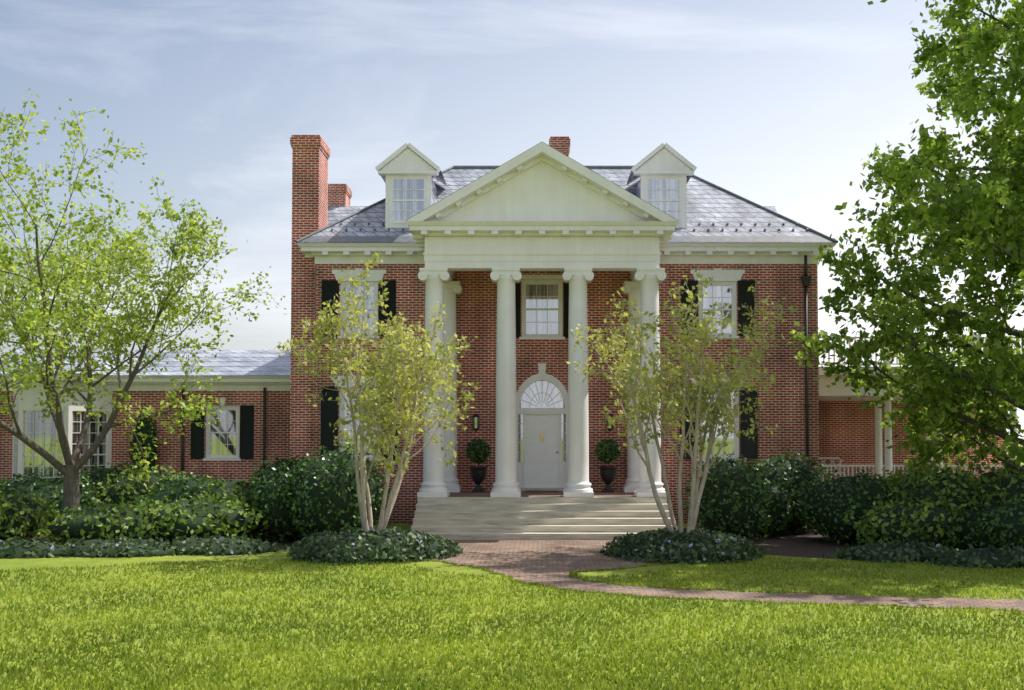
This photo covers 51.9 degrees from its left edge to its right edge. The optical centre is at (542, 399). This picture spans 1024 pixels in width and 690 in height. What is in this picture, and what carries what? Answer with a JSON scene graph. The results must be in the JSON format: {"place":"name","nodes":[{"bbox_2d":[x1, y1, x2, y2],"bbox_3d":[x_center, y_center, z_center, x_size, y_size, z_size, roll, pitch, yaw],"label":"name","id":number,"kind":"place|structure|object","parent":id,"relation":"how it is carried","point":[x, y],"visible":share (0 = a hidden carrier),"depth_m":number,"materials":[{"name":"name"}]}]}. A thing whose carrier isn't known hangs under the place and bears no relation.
{"place":"outdoors","nodes":[
{"label":"outdoors","id":0,"kind":"place"},
{"bbox_2d":[0,438,1023,689],"bbox_3d":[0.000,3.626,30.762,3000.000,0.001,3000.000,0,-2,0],"label":"lawn ground","id":1,"kind":"structure","parent":0,"point":[28,564],"depth_m":15.39,"materials":[{"name":"green plant"}]},
{"bbox_2d":[0,350,290,483],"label":"wing","id":2,"kind":"structure","parent":1,"relation":"on","point":[252,431],"depth_m":32.83,"materials":[{"name":"red brick"}]},
{"bbox_2d":[129,404,160,474],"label":"climbing vine","id":3,"kind":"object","parent":2,"relation":"attached to","point":[146,428],"depth_m":32.44,"materials":[{"name":"green plant"}]},
{"bbox_2d":[286,525,463,565],"bbox_3d":[-3.566,3.039,22.426,3.764,0.764,3.514,0,-2,0],"label":"mound","id":4,"kind":"object","parent":1,"relation":"on","point":[385,545],"visible":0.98,"depth_m":21.59,"materials":[{"name":"green plant"}]},
{"bbox_2d":[276,252,480,534],"bbox_3d":[-3.499,0.081,22.665,4.432,6.072,4.987,0,-2,0],"label":"crape myrtle","id":5,"kind":"object","parent":4,"relation":"on","point":[369,410],"visible":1,"depth_m":22.18,"materials":[{"name":"green plant"}]},
{"bbox_2d":[17,526,965,562],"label":"mulch beds","id":6,"kind":"object","parent":1,"relation":"on","point":[809,544],"visible":0.16,"depth_m":24.72,"materials":[{"name":"brown soil"}]},
{"bbox_2d":[0,488,24,526],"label":"shrub","id":7,"kind":"object","parent":6,"relation":"on","point":[19,499],"visible":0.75,"depth_m":25.06,"materials":[{"name":"green plant"}]},
{"bbox_2d":[0,486,60,541],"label":"shrub","id":8,"kind":"object","parent":6,"relation":"on","point":[30,512],"visible":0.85,"depth_m":25.38,"materials":[{"name":"green plant"}]},
{"bbox_2d":[0,536,81,558],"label":"ground cover","id":9,"kind":"object","parent":6,"relation":"on","point":[20,548],"visible":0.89,"depth_m":22.20,"materials":[{"name":"green plant"}]},
{"bbox_2d":[0,471,100,534],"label":"shrub","id":10,"kind":"object","parent":6,"relation":"on","point":[46,486],"visible":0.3,"depth_m":27.09,"materials":[{"name":"green plant"}]},
{"bbox_2d":[16,499,171,544],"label":"shrub","id":11,"kind":"object","parent":6,"relation":"on","point":[108,521],"visible":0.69,"depth_m":23.47,"materials":[{"name":"green plant"}]},
{"bbox_2d":[79,461,144,504],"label":"shrub","id":12,"kind":"object","parent":6,"relation":"on","point":[99,474],"visible":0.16,"depth_m":29.28,"materials":[{"name":"green plant"}]},
{"bbox_2d":[58,536,177,557],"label":"ground cover","id":13,"kind":"object","parent":6,"relation":"on","point":[131,547],"visible":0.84,"depth_m":22.37,"materials":[{"name":"green plant"}]},
{"bbox_2d":[79,453,196,506],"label":"shrub","id":14,"kind":"object","parent":6,"relation":"on","point":[116,493],"visible":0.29,"depth_m":27.30,"materials":[{"name":"green plant"}]},
{"bbox_2d":[0,89,286,513],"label":"tree","id":15,"kind":"object","parent":6,"relation":"on","point":[30,320],"visible":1,"depth_m":25.10,"materials":[{"name":"green plant"}]},
{"bbox_2d":[125,471,223,506],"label":"shrub","id":16,"kind":"object","parent":6,"relation":"on","point":[175,489],"visible":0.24,"depth_m":26.21,"materials":[{"name":"green plant"}]},
{"bbox_2d":[135,491,272,543],"bbox_3d":[-8.197,2.891,24.429,3.634,1.484,2.594,0,-2,0],"label":"shrub","id":17,"kind":"object","parent":6,"relation":"on","point":[212,516],"visible":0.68,"depth_m":24.02,"materials":[{"name":"green plant"}]},
{"bbox_2d":[160,534,290,556],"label":"ground cover","id":18,"kind":"object","parent":6,"relation":"on","point":[213,546],"visible":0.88,"depth_m":22.81,"materials":[{"name":"green plant"}]},
{"bbox_2d":[192,471,264,539],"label":"shrub","id":19,"kind":"object","parent":6,"relation":"on","point":[234,490],"visible":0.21,"depth_m":25.72,"materials":[{"name":"green plant"}]},
{"bbox_2d":[246,454,310,541],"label":"shrub","id":20,"kind":"object","parent":6,"relation":"on","point":[270,483],"visible":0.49,"depth_m":25.15,"materials":[{"name":"green plant"}]},
{"bbox_2d":[282,442,392,539],"bbox_3d":[-4.889,2.359,25.086,2.596,2.708,2.514,0,-2,0],"label":"shrub","id":21,"kind":"object","parent":6,"relation":"on","point":[325,494],"visible":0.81,"depth_m":24.47,"materials":[{"name":"green plant"}]},
{"bbox_2d":[599,527,765,564],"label":"ground cover","id":22,"kind":"object","parent":6,"relation":"on","point":[662,545],"visible":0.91,"depth_m":21.58,"materials":[{"name":"green plant"}]},
{"bbox_2d":[566,266,797,534],"bbox_3d":[2.714,0.173,22.718,4.430,5.897,5.196,2,-3,-43],"label":"crape myrtle","id":23,"kind":"object","parent":22,"relation":"on","point":[697,394],"visible":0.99,"depth_m":22.27,"materials":[{"name":"green plant"}]},
{"bbox_2d":[684,454,770,542],"bbox_3d":[4.468,2.478,25.134,2.133,2.355,2.257,0,-2,0],"label":"shrub","id":24,"kind":"object","parent":6,"relation":"on","point":[732,498],"visible":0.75,"depth_m":24.58,"materials":[{"name":"green plant"}]},
{"bbox_2d":[753,480,795,537],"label":"shrub","id":25,"kind":"object","parent":6,"relation":"on","point":[779,513],"visible":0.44,"depth_m":26.26,"materials":[{"name":"green plant"}]},
{"bbox_2d":[754,448,831,533],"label":"shrub","id":26,"kind":"object","parent":6,"relation":"on","point":[789,474],"visible":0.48,"depth_m":27.41,"materials":[{"name":"green plant"}]},
{"bbox_2d":[792,468,903,545],"bbox_3d":[7.734,2.623,25.388,3.229,1.999,2.744,0,-2,0],"label":"hedge","id":27,"kind":"object","parent":6,"relation":"on","point":[829,503],"visible":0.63,"depth_m":24.75,"materials":[{"name":"green plant"}]},
{"bbox_2d":[822,538,956,562],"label":"ground cover","id":28,"kind":"object","parent":6,"relation":"on","point":[888,551],"visible":0.86,"depth_m":21.54,"materials":[{"name":"green plant"}]},
{"bbox_2d":[781,0,1023,482],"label":"tree","id":29,"kind":"object","parent":6,"relation":"on","point":[988,228],"visible":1,"depth_m":24.47,"materials":[{"name":"green plant"}]},
{"bbox_2d":[842,489,975,549],"bbox_3d":[8.469,2.802,23.321,3.702,1.674,2.858,0,-2,0],"label":"hedge","id":30,"kind":"object","parent":6,"relation":"on","point":[922,520],"visible":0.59,"depth_m":22.50,"materials":[{"name":"green plant"}]},
{"bbox_2d":[874,460,962,483],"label":"hedge","id":31,"kind":"object","parent":6,"relation":"on","point":[900,475],"visible":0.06,"depth_m":27.01,"materials":[{"name":"green plant"}]},
{"bbox_2d":[855,457,1006,548],"bbox_3d":[9.397,2.642,24.352,4.496,2.580,3.321,0,-2,0],"label":"hedge","id":32,"kind":"object","parent":6,"relation":"on","point":[919,485],"visible":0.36,"depth_m":23.79,"materials":[{"name":"green plant"}]},
{"bbox_2d":[924,544,1023,568],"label":"ground cover","id":33,"kind":"object","parent":6,"relation":"on","point":[989,557],"visible":0.97,"depth_m":20.56,"materials":[{"name":"green plant"}]},
{"bbox_2d":[946,461,1023,511],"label":"hedge","id":34,"kind":"object","parent":6,"relation":"on","point":[1001,489],"visible":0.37,"depth_m":23.09,"materials":[{"name":"green plant"}]},
{"bbox_2d":[947,496,1023,549],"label":"hedge","id":35,"kind":"object","parent":6,"relation":"on","point":[1001,525],"visible":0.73,"depth_m":21.78,"materials":[{"name":"green plant"}]},
{"bbox_2d":[971,463,1023,484],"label":"hedge","id":36,"kind":"object","parent":6,"relation":"on","point":[988,473],"visible":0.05,"depth_m":26.45,"materials":[{"name":"green plant"}]},
{"bbox_2d":[0,556,1023,689],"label":"grass blades","id":37,"kind":"object","parent":1,"relation":"on","point":[78,682],"visible":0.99,"depth_m":13.30,"materials":[{"name":"green plant"}]},
{"bbox_2d":[290,135,837,539],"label":"house","id":38,"kind":"structure","parent":1,"relation":"on","point":[521,265],"depth_m":30.86,"materials":[{"name":"brick"}]},
{"bbox_2d":[465,438,490,492],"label":"potted topiary","id":39,"kind":"object","parent":38,"relation":"on","point":[477,450],"visible":1,"depth_m":29.80,"materials":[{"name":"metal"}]},
{"bbox_2d":[594,438,620,492],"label":"potted topiary","id":40,"kind":"object","parent":38,"relation":"on","point":[607,452],"visible":0.98,"depth_m":29.79,"materials":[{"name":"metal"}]},
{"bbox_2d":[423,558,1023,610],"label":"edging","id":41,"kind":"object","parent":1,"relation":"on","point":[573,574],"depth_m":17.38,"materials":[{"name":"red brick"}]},
{"bbox_2d":[818,334,1023,480],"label":"porch","id":42,"kind":"object","parent":1,"relation":"on","point":[853,434],"visible":0.13,"depth_m":37.32,"materials":[{"name":"brick"}]},
{"bbox_2d":[819,457,845,476],"bbox_3d":[9.100,2.328,34.010,1.440,0.920,0.500,0,-2,0],"label":"porch bench","id":43,"kind":"object","parent":42,"relation":"on","point":[840,458],"visible":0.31,"depth_m":34.22,"materials":[{"name":"white paint"}]},
{"bbox_2d":[0,0,1023,437],"label":"sky","id":44,"kind":"structure","parent":0,"point":[780,104],"materials":[{"name":"blue"}]},
{"bbox_2d":[328,184,776,224],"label":"block","id":45,"kind":"structure","parent":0,"point":[339,198],"depth_m":45.16,"materials":[{"name":"brick"}]},
{"bbox_2d":[431,540,1023,610],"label":"brick path","id":46,"kind":"structure","parent":0,"point":[551,562],"depth_m":19.93,"materials":[{"name":"brick"}]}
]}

